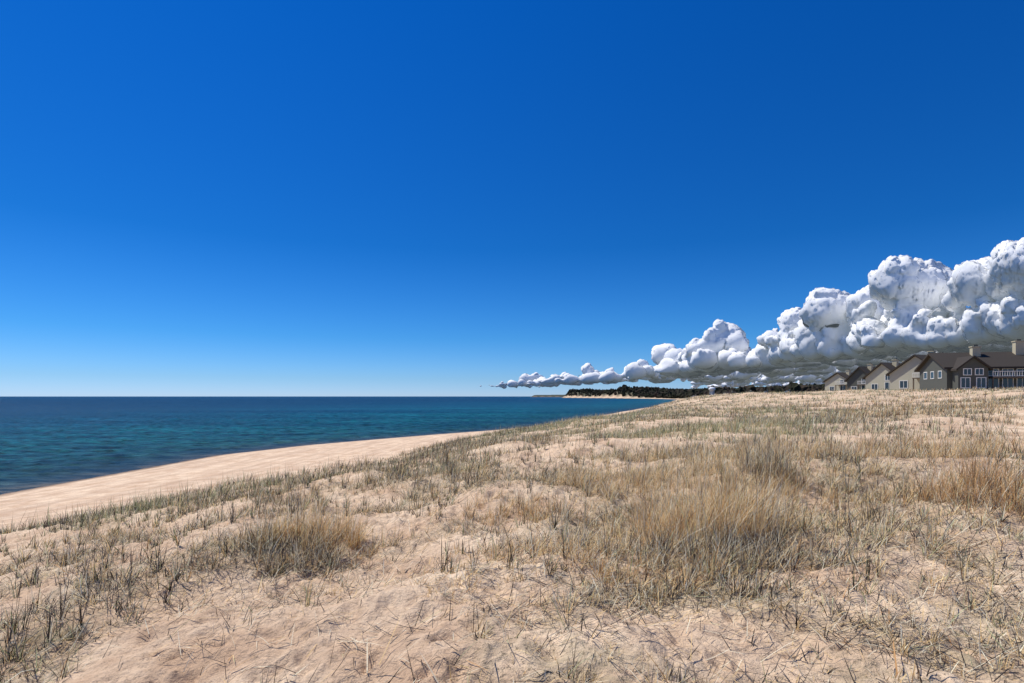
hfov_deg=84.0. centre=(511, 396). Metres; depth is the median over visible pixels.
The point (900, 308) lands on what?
cloud
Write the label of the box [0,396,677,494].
lake water
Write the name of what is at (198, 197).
sky
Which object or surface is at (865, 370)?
roof
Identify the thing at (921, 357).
roof
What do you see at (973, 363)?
bay walls
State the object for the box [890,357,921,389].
walls
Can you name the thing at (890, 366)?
roof
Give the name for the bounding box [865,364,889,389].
walls
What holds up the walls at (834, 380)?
on the sand dune ground at (134, 659)
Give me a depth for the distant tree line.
1270.72 m
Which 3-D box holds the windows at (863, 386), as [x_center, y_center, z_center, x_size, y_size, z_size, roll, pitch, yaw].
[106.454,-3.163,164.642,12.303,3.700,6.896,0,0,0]
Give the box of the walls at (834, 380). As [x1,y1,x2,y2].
[825,374,846,390]
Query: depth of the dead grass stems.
4.93 m
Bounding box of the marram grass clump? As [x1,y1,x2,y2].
[93,423,1023,621]
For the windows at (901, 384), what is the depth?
124.06 m
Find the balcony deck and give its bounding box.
[988,377,1023,377]
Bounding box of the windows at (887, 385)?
[872,375,889,389]
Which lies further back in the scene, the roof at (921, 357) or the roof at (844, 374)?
the roof at (844, 374)
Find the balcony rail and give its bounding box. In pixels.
[993,371,1022,375]
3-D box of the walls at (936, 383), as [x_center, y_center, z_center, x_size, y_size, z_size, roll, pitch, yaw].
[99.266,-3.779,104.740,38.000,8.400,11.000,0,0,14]
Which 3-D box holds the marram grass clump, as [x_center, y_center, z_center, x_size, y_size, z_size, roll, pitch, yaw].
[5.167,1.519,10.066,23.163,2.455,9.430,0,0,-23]
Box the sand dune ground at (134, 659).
[0,389,1023,682]
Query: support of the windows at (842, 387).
in the window frames
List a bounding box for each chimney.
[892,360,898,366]
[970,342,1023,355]
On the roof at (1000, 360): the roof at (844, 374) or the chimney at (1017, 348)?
the chimney at (1017, 348)
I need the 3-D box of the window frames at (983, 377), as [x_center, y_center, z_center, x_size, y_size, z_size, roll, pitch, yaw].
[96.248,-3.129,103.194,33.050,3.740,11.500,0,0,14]
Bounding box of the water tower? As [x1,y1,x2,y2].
[709,387,715,394]
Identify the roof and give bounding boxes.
[822,372,848,382]
[844,366,874,381]
[862,362,900,378]
[886,354,925,375]
[914,352,1023,371]
[949,355,992,370]
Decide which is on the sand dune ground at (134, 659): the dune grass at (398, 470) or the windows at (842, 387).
the dune grass at (398, 470)
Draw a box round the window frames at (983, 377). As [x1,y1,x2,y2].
[924,368,1023,387]
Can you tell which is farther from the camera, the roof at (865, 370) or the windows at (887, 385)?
the roof at (865, 370)
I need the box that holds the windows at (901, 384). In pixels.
[900,381,906,387]
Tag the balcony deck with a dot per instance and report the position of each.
(1005, 377)
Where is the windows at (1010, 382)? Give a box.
[924,369,1023,388]
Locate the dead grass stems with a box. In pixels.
[0,445,1023,682]
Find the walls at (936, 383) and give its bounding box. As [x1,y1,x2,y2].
[920,357,1023,390]
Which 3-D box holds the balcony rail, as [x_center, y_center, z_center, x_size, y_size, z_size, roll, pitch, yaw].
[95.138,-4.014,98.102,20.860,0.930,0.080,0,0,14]
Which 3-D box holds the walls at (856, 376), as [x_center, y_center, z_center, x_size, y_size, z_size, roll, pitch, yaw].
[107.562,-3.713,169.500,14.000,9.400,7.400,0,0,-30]
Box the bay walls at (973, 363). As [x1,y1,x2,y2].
[952,358,987,389]
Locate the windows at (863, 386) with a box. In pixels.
[851,379,864,389]
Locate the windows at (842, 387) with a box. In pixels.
[830,380,844,390]
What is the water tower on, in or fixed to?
on the sand dune ground at (134, 659)
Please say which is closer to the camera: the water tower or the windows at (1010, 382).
the windows at (1010, 382)
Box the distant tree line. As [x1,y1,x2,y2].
[565,381,824,398]
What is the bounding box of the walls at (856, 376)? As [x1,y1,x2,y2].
[847,368,865,389]
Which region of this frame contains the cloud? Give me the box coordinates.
[480,237,1023,388]
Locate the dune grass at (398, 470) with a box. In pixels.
[0,386,1023,682]
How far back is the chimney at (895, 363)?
146.14 m
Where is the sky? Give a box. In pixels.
[0,0,1023,395]
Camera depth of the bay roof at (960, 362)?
101.34 m
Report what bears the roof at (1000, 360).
on the walls at (936, 383)

